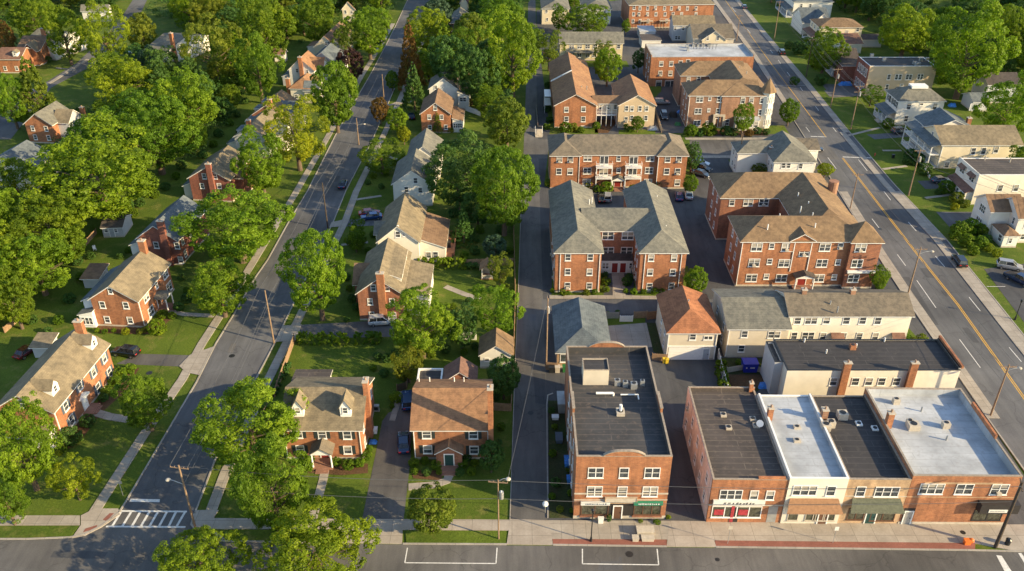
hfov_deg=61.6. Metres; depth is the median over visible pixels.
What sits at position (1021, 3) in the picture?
tree
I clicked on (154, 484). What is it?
street
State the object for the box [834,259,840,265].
window
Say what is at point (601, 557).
road patch
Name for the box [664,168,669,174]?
window
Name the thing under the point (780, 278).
window
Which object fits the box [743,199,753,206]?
window
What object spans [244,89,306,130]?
brick house
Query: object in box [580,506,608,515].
window
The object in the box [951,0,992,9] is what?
tree
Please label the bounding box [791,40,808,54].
shrub
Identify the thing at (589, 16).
tree
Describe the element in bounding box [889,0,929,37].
tree
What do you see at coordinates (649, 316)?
fence
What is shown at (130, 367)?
shrub
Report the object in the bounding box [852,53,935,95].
commercial block
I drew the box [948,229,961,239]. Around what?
shrub
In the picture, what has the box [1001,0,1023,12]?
tree
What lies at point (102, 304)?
window
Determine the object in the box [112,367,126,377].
shrub
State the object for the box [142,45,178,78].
tree
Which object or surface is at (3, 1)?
tree
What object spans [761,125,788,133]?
lawn
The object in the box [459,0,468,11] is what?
timber house
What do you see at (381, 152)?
tree
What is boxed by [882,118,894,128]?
shrub
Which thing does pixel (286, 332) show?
driveway
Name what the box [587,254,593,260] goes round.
window
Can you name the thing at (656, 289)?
shrub
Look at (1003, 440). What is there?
kerb
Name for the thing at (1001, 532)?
utility pole
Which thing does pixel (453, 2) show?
tree
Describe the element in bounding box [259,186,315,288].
power line
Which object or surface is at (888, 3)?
tree
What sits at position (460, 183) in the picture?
tree
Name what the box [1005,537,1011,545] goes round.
litter bin
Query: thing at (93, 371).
window
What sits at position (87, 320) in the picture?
window
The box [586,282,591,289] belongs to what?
window
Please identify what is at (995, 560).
road patch
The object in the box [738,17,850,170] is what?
power line
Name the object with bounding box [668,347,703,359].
garage door
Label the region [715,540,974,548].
brick paving
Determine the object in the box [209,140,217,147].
shrub
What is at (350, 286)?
shrub
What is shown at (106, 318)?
window
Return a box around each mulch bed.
[61,368,138,452]
[94,314,174,333]
[294,463,367,474]
[412,470,441,479]
[686,130,767,134]
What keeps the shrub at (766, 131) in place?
on the mulch bed at (719, 132)
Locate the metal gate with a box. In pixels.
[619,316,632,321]
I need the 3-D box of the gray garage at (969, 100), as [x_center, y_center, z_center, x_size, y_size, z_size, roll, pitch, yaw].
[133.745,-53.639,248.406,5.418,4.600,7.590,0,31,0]
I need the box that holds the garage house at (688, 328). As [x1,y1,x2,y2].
[656,285,720,359]
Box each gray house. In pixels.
[669,15,715,40]
[971,72,1021,102]
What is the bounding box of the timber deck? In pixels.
[446,231,456,257]
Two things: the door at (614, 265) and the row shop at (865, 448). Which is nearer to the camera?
the row shop at (865, 448)
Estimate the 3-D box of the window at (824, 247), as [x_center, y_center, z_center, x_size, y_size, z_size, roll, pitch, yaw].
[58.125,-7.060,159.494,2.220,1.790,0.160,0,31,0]
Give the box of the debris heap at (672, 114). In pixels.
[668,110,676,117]
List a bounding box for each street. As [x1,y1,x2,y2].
[0,0,146,138]
[0,513,1023,570]
[122,0,428,512]
[533,137,839,159]
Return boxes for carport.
[637,25,655,36]
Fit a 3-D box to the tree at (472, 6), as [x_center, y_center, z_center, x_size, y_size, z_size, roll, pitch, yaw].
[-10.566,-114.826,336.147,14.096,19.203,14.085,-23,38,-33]
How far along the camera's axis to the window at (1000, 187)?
192.24 m
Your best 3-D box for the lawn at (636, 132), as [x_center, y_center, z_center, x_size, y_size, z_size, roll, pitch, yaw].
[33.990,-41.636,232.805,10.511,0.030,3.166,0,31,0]
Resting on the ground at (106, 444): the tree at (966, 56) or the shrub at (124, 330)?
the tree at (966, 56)
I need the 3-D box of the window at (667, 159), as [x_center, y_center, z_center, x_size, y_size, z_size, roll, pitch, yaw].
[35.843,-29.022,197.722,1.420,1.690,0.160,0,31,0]
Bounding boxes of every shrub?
[27,314,37,324]
[43,326,52,331]
[45,56,51,62]
[52,315,64,324]
[54,450,62,455]
[58,445,67,452]
[59,425,83,445]
[62,292,76,303]
[72,257,83,265]
[75,272,81,281]
[78,413,95,427]
[85,251,95,259]
[98,393,108,401]
[99,385,112,394]
[107,376,122,386]
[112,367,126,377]
[116,252,123,258]
[120,327,129,334]
[123,363,136,373]
[124,247,130,252]
[128,208,138,216]
[133,197,145,207]
[136,328,142,333]
[146,318,166,335]
[150,190,159,198]
[156,309,167,318]
[160,182,170,190]
[167,311,176,318]
[171,172,180,179]
[172,301,184,310]
[175,160,187,169]
[177,273,185,279]
[180,292,191,303]
[183,287,190,292]
[197,150,207,157]
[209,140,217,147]
[213,128,223,137]
[233,111,240,117]
[241,97,249,103]
[330,456,341,466]
[341,459,354,469]
[344,273,350,280]
[345,284,352,290]
[347,294,355,302]
[352,302,358,309]
[354,457,365,467]
[361,450,371,460]
[365,445,372,451]
[369,172,376,178]
[369,364,376,370]
[373,352,381,359]
[378,368,388,377]
[381,353,390,362]
[389,391,400,402]
[390,348,401,360]
[398,365,411,380]
[408,457,418,467]
[411,467,418,474]
[420,456,428,464]
[421,467,431,476]
[427,351,436,358]
[431,460,441,469]
[440,344,450,353]
[448,208,457,217]
[450,302,456,309]
[455,467,464,476]
[457,459,467,468]
[459,251,468,258]
[460,348,467,354]
[463,454,471,460]
[465,297,473,304]
[466,466,476,475]
[469,245,479,254]
[470,342,478,349]
[470,459,478,466]
[475,225,484,233]
[493,394,499,400]
[496,224,501,233]
[497,422,505,429]
[501,283,509,291]
[505,246,513,253]
[543,123,549,129]
[544,179,549,187]
[545,105,550,111]
[546,116,552,122]
[548,407,555,413]
[548,449,556,456]
[548,492,555,498]
[550,476,561,486]
[551,423,557,429]
[556,505,563,512]
[559,121,571,132]
[559,289,566,295]
[568,122,578,131]
[577,126,584,132]
[583,289,590,295]
[592,121,600,128]
[593,185,601,192]
[600,181,613,191]
[601,277,610,285]
[602,286,609,291]
[621,276,632,285]
[626,126,633,131]
[630,288,637,294]
[651,287,658,293]
[653,519,660,524]
[684,124,698,136]
[696,129,703,136]
[700,122,716,135]
[720,125,732,135]
[730,127,738,135]
[745,129,753,136]
[753,127,761,134]
[762,128,770,134]
[784,40,793,48]
[789,76,799,84]
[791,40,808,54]
[801,37,810,45]
[813,73,828,85]
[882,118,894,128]
[902,157,911,164]
[903,148,917,158]
[910,153,925,165]
[915,333,928,338]
[917,163,932,175]
[934,188,942,194]
[937,180,955,193]
[948,191,964,203]
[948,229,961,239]
[949,220,970,236]
[950,202,959,210]
[957,233,975,248]
[960,199,970,207]
[962,217,981,233]
[966,245,979,255]
[972,235,988,248]
[973,223,989,234]
[982,234,992,242]
[984,243,994,251]
[991,248,1002,256]
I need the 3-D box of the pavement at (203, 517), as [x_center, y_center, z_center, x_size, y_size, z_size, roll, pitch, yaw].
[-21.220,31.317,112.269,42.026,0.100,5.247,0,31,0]
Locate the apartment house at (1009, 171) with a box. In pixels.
[946,156,1023,203]
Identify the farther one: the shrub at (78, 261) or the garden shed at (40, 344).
the shrub at (78, 261)
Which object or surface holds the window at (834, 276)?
in the brick apartments at (796, 230)
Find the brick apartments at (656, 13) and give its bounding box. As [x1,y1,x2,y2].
[621,0,714,28]
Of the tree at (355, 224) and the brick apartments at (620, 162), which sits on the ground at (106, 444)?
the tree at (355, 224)
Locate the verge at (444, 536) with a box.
[405,530,506,542]
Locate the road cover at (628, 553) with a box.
[625,551,632,556]
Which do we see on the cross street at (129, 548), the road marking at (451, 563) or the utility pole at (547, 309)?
the road marking at (451, 563)
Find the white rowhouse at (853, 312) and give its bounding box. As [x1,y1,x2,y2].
[775,286,915,338]
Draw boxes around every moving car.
[338,180,347,188]
[778,49,785,54]
[951,254,967,267]
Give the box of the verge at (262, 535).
[229,530,335,540]
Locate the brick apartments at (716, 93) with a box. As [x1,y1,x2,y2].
[672,60,776,130]
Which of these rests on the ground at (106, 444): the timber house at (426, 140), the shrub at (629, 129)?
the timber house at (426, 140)
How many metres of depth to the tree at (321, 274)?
146.95 m
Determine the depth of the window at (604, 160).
198.51 m
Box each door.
[82,397,88,410]
[108,228,115,236]
[156,300,161,307]
[443,454,454,465]
[611,262,618,272]
[612,505,622,518]
[614,181,621,186]
[619,262,626,272]
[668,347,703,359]
[702,348,709,358]
[714,118,719,126]
[796,279,806,284]
[816,515,828,523]
[863,514,876,523]
[901,511,914,523]
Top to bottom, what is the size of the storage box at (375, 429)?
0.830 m
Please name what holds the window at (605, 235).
in the brick apartments at (639, 234)
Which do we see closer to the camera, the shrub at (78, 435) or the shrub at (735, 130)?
the shrub at (78, 435)
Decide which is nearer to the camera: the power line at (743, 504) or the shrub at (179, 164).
the power line at (743, 504)
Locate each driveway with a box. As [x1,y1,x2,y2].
[117,354,188,365]
[179,347,212,374]
[275,324,301,341]
[300,321,393,337]
[329,219,345,226]
[346,217,382,226]
[362,403,411,518]
[823,84,858,97]
[867,133,908,138]
[918,180,945,188]
[937,212,971,226]
[984,264,1023,321]
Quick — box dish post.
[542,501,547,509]
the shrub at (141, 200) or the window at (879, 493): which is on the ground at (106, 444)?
the shrub at (141, 200)
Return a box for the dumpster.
[741,358,758,372]
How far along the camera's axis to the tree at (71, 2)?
346.74 m
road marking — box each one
[106,526,185,527]
[111,512,121,525]
[121,510,186,511]
[122,512,131,525]
[130,499,159,501]
[131,512,140,525]
[140,512,149,525]
[149,512,158,525]
[158,512,167,525]
[168,512,176,525]
[176,512,185,525]
[405,562,495,563]
[583,563,657,564]
[725,0,825,136]
[842,158,1023,398]
[843,158,1023,395]
[996,555,1010,570]
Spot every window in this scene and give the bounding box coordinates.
[62,399,69,412]
[68,413,75,425]
[77,382,83,392]
[80,317,93,324]
[90,366,96,378]
[95,381,100,394]
[98,301,106,308]
[102,353,107,364]
[103,316,110,323]
[106,366,112,377]
[107,288,113,294]
[122,302,129,309]
[126,317,133,323]
[143,292,149,303]
[148,304,154,318]
[153,242,159,248]
[163,270,168,280]
[166,280,172,289]
[174,242,180,249]
[178,257,183,263]
[295,445,304,450]
[317,432,326,439]
[342,432,351,439]
[343,446,352,454]
[367,298,372,305]
[370,284,376,291]
[385,284,389,291]
[395,231,400,237]
[413,178,417,183]
[418,187,422,193]
[422,432,431,439]
[423,445,432,453]
[426,252,430,258]
[453,123,462,128]
[468,432,477,439]
[469,446,478,454]
[556,168,561,174]
[560,354,565,362]
[564,107,568,112]
[564,268,570,275]
[564,282,570,289]
[565,254,570,260]
[567,168,572,174]
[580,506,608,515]
[581,106,585,111]
[582,179,590,185]
[583,156,591,161]
[583,168,590,174]
[586,269,592,275]
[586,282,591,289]
[586,486,602,496]
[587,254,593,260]
[587,467,603,478]
[599,169,607,175]
[600,156,608,164]
[602,232,613,239]
[602,263,608,269]
[603,247,613,252]
[617,486,627,496]
[618,468,628,478]
[621,232,633,239]
[621,247,632,252]
[628,169,636,175]
[629,156,637,164]
[633,506,661,515]
[641,486,657,497]
[643,468,660,478]
[644,167,652,173]
[645,156,653,161]
[646,283,652,289]
[647,269,652,275]
[648,254,654,261]
[656,80,661,85]
[664,157,670,162]
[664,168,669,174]
[665,80,670,85]
[668,283,674,289]
[669,269,675,275]
[670,254,677,261]
[674,168,680,174]
[674,179,679,185]
[675,157,681,162]
[689,334,696,340]
[694,108,701,113]
[694,120,700,125]
[696,96,703,102]
[697,470,700,483]
[702,489,705,502]
[703,336,712,340]
[705,471,707,484]
[710,506,737,517]
[716,96,721,102]
[719,490,742,499]
[729,199,734,206]
[735,506,762,518]
[737,345,744,352]
[741,331,747,337]
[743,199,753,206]
[745,274,757,281]
[748,259,759,266]
[748,490,758,499]
[750,243,762,251]
[758,199,768,206]
[763,274,769,279]
[765,491,774,500]
[766,259,772,264]
[767,331,774,338]
[768,243,774,249]
[773,331,780,338]
[775,274,787,282]
[777,259,789,267]
[780,243,792,251]
[786,514,798,521]
[790,332,797,338]
[791,485,817,496]
[793,317,801,324]
[798,251,809,256]
[801,332,814,338]
[804,317,817,324]
[804,514,815,521]
[812,274,824,282]
[812,514,823,521]
[815,259,827,267]
[818,243,831,251]
[819,332,826,338]
[822,317,830,324]
[823,515,835,521]
[824,486,836,496]
[828,378,837,385]
[831,274,836,279]
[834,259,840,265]
[841,317,850,324]
[845,508,864,520]
[846,274,859,282]
[850,259,863,267]
[850,378,859,385]
[854,244,866,251]
[854,486,866,497]
[855,332,862,338]
[858,317,866,324]
[863,378,873,385]
[868,514,895,521]
[871,332,878,338]
[873,317,882,324]
[873,487,900,497]
[876,378,886,385]
[891,378,901,385]
[903,115,908,121]
[906,103,911,109]
[917,483,945,494]
[932,103,937,109]
[953,484,974,495]
[970,148,976,154]
[970,509,1002,520]
[978,203,985,214]
[980,147,986,154]
[988,484,1010,495]
[993,146,999,153]
[996,184,1003,191]
[997,233,1002,242]
[1012,184,1019,191]
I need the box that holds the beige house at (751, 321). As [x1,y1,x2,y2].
[712,288,791,356]
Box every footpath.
[93,410,128,422]
[168,310,213,317]
[310,471,328,517]
[357,195,381,199]
[389,391,401,420]
[408,475,452,489]
[443,285,480,298]
[848,127,879,135]
[882,165,907,169]
[924,194,950,198]
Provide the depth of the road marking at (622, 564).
106.78 m
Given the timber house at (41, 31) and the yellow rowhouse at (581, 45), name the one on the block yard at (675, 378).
the yellow rowhouse at (581, 45)
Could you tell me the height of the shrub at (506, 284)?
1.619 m
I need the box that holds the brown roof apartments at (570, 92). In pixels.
[544,52,656,127]
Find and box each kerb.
[0,511,119,539]
[119,0,407,511]
[190,512,323,542]
[195,1,428,512]
[403,543,506,544]
[509,171,522,520]
[546,393,552,517]
[553,544,666,546]
[713,1,1023,470]
[716,546,1023,551]
[740,1,1023,335]
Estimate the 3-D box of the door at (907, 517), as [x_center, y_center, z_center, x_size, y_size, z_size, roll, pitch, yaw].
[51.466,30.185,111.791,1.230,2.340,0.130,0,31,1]
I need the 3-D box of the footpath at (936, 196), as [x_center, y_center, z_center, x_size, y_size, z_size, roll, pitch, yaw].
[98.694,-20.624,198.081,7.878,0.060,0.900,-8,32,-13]
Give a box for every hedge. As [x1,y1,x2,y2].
[271,361,291,395]
[295,330,350,346]
[353,330,381,344]
[417,256,466,269]
[464,262,479,269]
[714,359,730,385]
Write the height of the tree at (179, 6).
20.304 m
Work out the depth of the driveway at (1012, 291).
163.42 m
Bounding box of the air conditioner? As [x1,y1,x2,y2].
[373,404,379,411]
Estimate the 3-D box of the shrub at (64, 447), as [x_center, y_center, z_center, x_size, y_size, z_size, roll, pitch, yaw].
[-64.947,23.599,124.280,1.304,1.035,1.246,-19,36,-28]
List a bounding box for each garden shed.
[28,332,58,357]
[79,263,108,287]
[100,214,132,237]
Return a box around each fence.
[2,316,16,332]
[80,228,96,246]
[273,333,294,396]
[396,378,407,390]
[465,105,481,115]
[466,258,512,265]
[493,402,510,410]
[511,218,515,410]
[546,361,557,370]
[606,311,618,317]
[633,311,646,317]
[647,311,656,319]
[651,353,667,360]
[655,107,661,132]
[717,349,728,385]
[726,365,760,371]
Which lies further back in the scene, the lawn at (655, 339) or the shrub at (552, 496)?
the lawn at (655, 339)
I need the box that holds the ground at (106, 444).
[0,0,1023,549]
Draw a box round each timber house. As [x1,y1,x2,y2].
[0,140,57,189]
[31,27,86,60]
[80,4,111,21]
[148,31,210,65]
[281,50,329,85]
[285,73,322,102]
[307,22,351,55]
[315,40,347,76]
[341,2,355,21]
[373,192,449,261]
[391,148,436,205]
[407,128,443,178]
[428,71,470,108]
[448,7,468,33]
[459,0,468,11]
[540,0,569,23]
[579,0,611,23]
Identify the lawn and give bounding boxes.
[541,59,597,133]
[544,133,691,186]
[548,401,572,517]
[552,270,603,294]
[586,61,628,66]
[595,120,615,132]
[607,315,644,325]
[619,130,655,133]
[634,266,689,295]
[647,323,663,356]
[649,86,660,97]
[721,358,762,391]
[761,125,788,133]
[907,328,915,338]
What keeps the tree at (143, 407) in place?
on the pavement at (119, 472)
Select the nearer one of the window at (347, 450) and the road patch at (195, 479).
the road patch at (195, 479)
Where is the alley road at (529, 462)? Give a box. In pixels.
[510,0,547,519]
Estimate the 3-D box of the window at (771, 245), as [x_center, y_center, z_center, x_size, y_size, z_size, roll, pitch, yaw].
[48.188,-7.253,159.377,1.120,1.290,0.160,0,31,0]
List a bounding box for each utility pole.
[165,465,196,529]
[264,290,274,343]
[322,182,328,228]
[356,118,364,144]
[488,477,510,538]
[545,297,549,367]
[773,3,779,40]
[805,39,816,77]
[830,68,841,107]
[850,86,863,128]
[850,173,862,208]
[908,149,925,195]
[908,247,933,292]
[990,364,1021,415]
[993,477,1023,548]
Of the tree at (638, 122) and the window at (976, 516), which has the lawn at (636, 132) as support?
the tree at (638, 122)
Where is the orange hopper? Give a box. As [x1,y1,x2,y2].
[963,538,973,544]
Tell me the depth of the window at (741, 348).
143.32 m
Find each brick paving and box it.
[553,539,666,544]
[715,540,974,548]
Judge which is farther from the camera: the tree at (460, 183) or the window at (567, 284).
the tree at (460, 183)
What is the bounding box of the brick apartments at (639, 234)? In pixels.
[548,180,688,291]
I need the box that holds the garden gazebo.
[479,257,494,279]
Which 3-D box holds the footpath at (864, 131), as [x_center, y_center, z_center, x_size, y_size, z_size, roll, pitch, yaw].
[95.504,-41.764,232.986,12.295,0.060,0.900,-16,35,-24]
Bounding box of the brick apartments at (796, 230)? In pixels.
[705,172,884,288]
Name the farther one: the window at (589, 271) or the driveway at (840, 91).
the driveway at (840, 91)
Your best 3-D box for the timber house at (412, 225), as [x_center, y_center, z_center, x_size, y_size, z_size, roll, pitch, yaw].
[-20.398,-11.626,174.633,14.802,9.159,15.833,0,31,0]
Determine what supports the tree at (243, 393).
on the ground at (106, 444)
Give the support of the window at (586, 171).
in the brick apartments at (620, 162)
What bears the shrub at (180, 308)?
on the ground at (106, 444)
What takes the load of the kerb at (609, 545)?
on the ground at (106, 444)
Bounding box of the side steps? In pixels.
[535,128,542,136]
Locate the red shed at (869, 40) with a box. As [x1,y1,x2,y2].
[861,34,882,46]
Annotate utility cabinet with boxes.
[632,534,638,541]
[636,525,654,535]
[641,534,654,541]
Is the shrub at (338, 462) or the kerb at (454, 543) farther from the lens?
the shrub at (338, 462)
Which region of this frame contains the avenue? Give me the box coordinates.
[717,0,1023,466]
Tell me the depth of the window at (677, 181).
200.73 m
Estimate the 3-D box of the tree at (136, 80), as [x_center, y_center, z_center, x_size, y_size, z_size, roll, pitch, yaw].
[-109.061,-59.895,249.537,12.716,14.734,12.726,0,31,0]
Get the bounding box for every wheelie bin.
[549,364,553,372]
[555,364,559,372]
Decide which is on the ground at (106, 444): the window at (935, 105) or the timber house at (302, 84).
the timber house at (302, 84)
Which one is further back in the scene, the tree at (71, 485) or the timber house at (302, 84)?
the timber house at (302, 84)
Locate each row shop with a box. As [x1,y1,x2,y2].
[683,380,788,521]
[757,393,849,523]
[811,394,911,523]
[863,387,1022,523]
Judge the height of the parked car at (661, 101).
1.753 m
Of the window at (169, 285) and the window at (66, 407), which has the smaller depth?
the window at (66, 407)
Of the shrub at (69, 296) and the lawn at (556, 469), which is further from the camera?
the shrub at (69, 296)
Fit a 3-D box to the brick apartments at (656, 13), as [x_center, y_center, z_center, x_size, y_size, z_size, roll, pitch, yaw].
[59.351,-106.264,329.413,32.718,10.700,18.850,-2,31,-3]
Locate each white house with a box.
[729,130,820,172]
[775,0,833,17]
[791,7,828,34]
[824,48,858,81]
[873,83,946,124]
[971,194,1023,247]
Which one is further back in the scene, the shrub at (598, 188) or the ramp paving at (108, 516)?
the shrub at (598, 188)
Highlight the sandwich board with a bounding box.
[598,516,603,523]
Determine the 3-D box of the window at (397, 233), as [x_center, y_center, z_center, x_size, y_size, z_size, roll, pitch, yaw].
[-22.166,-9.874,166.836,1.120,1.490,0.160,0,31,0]
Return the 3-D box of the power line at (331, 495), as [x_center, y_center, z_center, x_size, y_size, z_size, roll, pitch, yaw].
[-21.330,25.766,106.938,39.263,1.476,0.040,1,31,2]
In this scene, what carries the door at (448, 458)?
in the brick house at (451, 420)
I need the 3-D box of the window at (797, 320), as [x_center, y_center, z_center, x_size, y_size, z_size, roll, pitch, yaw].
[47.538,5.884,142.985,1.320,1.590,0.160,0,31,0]
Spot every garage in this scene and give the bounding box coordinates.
[273,48,287,61]
[478,328,513,367]
[552,297,610,366]
[639,34,661,47]
[961,92,988,110]
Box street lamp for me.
[589,508,594,541]
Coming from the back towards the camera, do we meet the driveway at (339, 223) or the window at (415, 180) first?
the window at (415, 180)
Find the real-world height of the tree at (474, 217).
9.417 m
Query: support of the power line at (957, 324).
attached to the utility pole at (920, 249)
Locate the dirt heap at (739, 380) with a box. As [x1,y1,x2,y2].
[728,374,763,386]
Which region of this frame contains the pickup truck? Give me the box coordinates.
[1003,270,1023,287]
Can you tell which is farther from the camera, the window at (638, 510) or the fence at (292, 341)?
the fence at (292, 341)
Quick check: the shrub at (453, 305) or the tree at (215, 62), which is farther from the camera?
the tree at (215, 62)
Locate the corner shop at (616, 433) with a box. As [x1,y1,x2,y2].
[564,341,672,518]
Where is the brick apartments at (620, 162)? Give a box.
[547,133,689,191]
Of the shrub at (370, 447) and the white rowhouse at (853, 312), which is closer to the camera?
the shrub at (370, 447)
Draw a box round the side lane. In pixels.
[542,299,712,313]
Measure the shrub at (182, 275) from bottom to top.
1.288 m
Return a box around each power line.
[170,290,258,464]
[174,465,482,480]
[184,309,266,482]
[184,484,497,498]
[188,296,269,465]
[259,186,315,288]
[495,480,1022,488]
[508,295,547,476]
[514,499,1012,504]
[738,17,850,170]
[743,15,862,172]
[744,32,854,185]
[856,86,910,145]
[856,188,915,261]
[864,175,923,244]
[915,249,1000,364]
[918,265,999,377]
[927,248,1016,364]
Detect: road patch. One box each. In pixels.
[50,550,71,557]
[68,551,107,558]
[174,473,204,485]
[228,343,235,351]
[254,314,265,324]
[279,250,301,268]
[533,373,545,404]
[584,553,618,560]
[598,557,622,569]
[902,277,937,324]
[921,268,933,277]
[963,328,978,342]
[984,557,1009,563]
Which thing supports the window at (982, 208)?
in the white house at (1001, 216)
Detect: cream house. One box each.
[685,24,734,42]
[802,18,863,52]
[901,107,1023,167]
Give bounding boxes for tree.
[0,0,15,9]
[0,20,16,47]
[0,73,29,128]
[0,157,47,210]
[0,187,28,253]
[0,190,18,227]
[0,218,22,285]
[0,228,74,295]
[0,264,34,329]
[0,275,15,315]
[0,390,63,491]
[0,469,31,525]
[4,192,86,256]
[5,0,58,37]
[16,0,39,21]
[18,56,55,122]
[20,111,158,219]
[39,0,85,64]
[39,163,91,199]
[45,452,102,500]
[52,224,86,263]
[60,0,79,8]
[64,118,101,148]
[66,124,119,176]
[72,0,130,70]
[83,56,154,115]
[88,0,117,7]
[90,51,138,94]
[90,88,202,174]
[90,101,122,131]
[105,148,144,192]
[110,372,173,431]
[120,87,162,127]
[122,54,156,104]
[123,42,153,66]
[126,12,157,48]
[134,44,156,80]
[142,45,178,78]
[143,51,186,105]
[147,86,191,112]
[147,111,180,142]
[151,524,254,570]
[152,65,219,132]
[153,62,181,87]
[167,0,205,29]
[168,183,295,263]
[172,56,201,94]
[177,11,252,79]
[177,121,207,149]
[186,0,236,39]
[186,257,256,317]
[187,71,219,113]
[188,376,308,470]
[197,0,238,31]
[205,28,246,68]
[214,74,234,88]
[214,83,240,109]
[215,0,251,36]
[215,97,237,118]
[216,80,225,102]
[226,31,285,103]
[228,431,313,531]
[229,125,285,198]
[230,0,296,57]
[234,66,250,88]
[236,0,279,26]
[245,58,260,75]
[251,494,381,570]
[259,8,283,44]
[261,93,330,170]
[273,228,346,320]
[275,6,298,39]
[277,0,299,21]
[287,4,315,34]
[289,0,334,40]
[310,60,358,132]
[311,0,336,10]
[330,21,360,62]
[335,46,363,78]
[340,5,391,59]
[342,0,358,5]
[343,225,365,252]
[347,229,366,246]
[348,215,364,233]
[356,137,404,173]
[367,0,391,13]
[369,96,388,124]
[385,70,397,90]
[385,107,408,130]
[385,283,462,358]
[390,342,425,382]
[396,126,410,144]
[397,19,426,90]
[401,61,424,113]
[403,6,452,53]
[406,481,456,533]
[412,47,441,81]
[421,127,490,209]
[424,0,452,34]
[427,34,474,82]
[428,24,457,61]
[432,113,442,132]
[434,0,456,9]
[447,302,477,348]
[450,25,483,65]
[450,208,479,248]
[452,12,490,49]
[452,194,483,219]
[453,46,501,96]
[460,190,495,224]
[468,0,493,13]
[468,144,540,235]
[470,283,525,332]
[473,38,508,81]
[473,89,489,110]
[474,8,510,45]
[474,66,496,98]
[475,0,496,35]
[476,83,505,117]
[478,0,524,39]
[478,439,504,472]
[481,84,504,105]
[482,95,530,148]
[482,234,506,258]
[483,3,543,97]
[486,353,520,399]
[487,251,513,286]
[495,89,512,111]
[500,0,529,24]
[524,23,543,53]
[535,29,565,70]
[551,3,568,30]
[560,3,610,31]
[568,0,579,10]
[593,40,612,62]
[593,47,623,86]
[621,18,630,35]
[631,116,644,131]
[632,47,643,72]
[682,174,698,191]
[683,265,708,291]
[685,141,703,172]
[733,103,754,136]
[751,163,767,171]
[779,98,800,125]
[802,26,851,75]
[816,163,835,177]
[836,0,851,7]
[844,0,866,12]
[860,0,886,20]
[860,84,885,106]
[869,264,891,288]
[877,0,909,17]
[877,3,935,56]
[881,6,894,32]
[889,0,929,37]
[896,11,923,39]
[914,0,933,6]
[926,0,1021,99]
[927,13,949,40]
[933,7,953,25]
[942,16,993,51]
[949,58,973,78]
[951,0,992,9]
[954,0,982,21]
[958,9,987,33]
[968,0,993,14]
[972,36,997,68]
[972,69,1023,131]
[973,53,1003,71]
[987,3,1023,54]
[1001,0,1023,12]
[1002,58,1017,72]
[1006,144,1023,157]
[1009,0,1023,35]
[1015,14,1023,42]
[1016,41,1023,71]
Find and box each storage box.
[373,426,377,433]
[552,414,558,419]
[555,432,562,443]
[557,391,564,412]
[564,455,569,468]
[566,475,570,482]
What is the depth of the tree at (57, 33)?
277.54 m
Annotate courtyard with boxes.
[608,323,651,346]
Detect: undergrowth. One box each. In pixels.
[0,0,516,185]
[176,0,1022,159]
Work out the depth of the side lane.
158.28 m
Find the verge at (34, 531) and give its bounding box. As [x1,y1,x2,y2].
[0,525,78,536]
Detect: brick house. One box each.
[0,47,34,72]
[0,318,115,447]
[17,35,49,65]
[23,101,85,143]
[77,238,177,327]
[128,195,209,265]
[182,145,252,202]
[226,108,292,157]
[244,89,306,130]
[279,369,374,473]
[352,238,433,319]
[410,356,493,475]
[419,88,464,132]
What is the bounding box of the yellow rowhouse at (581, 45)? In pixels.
[558,32,623,59]
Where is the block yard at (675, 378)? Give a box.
[537,0,1023,523]
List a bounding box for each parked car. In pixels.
[11,344,32,359]
[111,344,140,358]
[358,208,379,215]
[360,211,382,220]
[368,314,394,326]
[397,431,410,453]
[401,390,411,410]
[408,113,414,119]
[597,193,605,202]
[604,192,611,202]
[654,98,669,104]
[660,109,667,119]
[675,191,683,201]
[684,190,692,199]
[691,168,708,177]
[693,162,711,171]
[890,126,906,134]
[930,175,947,183]
[996,257,1022,271]
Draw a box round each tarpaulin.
[368,439,377,444]
[647,125,658,130]
[758,382,766,388]
[838,81,851,85]
[947,103,956,106]
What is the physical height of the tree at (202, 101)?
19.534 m
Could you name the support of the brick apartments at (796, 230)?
on the block yard at (675, 378)
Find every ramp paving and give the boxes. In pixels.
[83,525,96,531]
[103,513,113,520]
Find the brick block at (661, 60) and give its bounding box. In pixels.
[643,43,753,85]
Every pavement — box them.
[0,515,79,525]
[32,59,88,89]
[72,508,119,537]
[89,23,394,510]
[194,510,509,539]
[206,32,425,516]
[341,529,402,543]
[507,519,552,544]
[549,295,656,298]
[549,520,668,539]
[612,273,625,294]
[667,521,715,546]
[685,137,766,139]
[690,155,730,157]
[708,522,1023,549]
[713,0,786,102]
[735,0,848,131]
[840,132,1023,354]
[840,191,999,417]
[896,191,945,239]
[963,267,1023,343]
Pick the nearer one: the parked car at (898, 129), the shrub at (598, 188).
the shrub at (598, 188)
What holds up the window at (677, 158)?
in the brick apartments at (620, 162)
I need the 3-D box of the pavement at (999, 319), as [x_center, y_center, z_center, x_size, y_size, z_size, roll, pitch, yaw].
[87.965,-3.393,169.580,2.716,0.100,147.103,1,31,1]
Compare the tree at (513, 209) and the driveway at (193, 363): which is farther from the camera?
the tree at (513, 209)
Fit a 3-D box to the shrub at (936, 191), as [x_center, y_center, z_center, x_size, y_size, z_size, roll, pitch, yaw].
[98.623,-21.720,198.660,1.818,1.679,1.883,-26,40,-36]
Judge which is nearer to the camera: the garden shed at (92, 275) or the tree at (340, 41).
the garden shed at (92, 275)

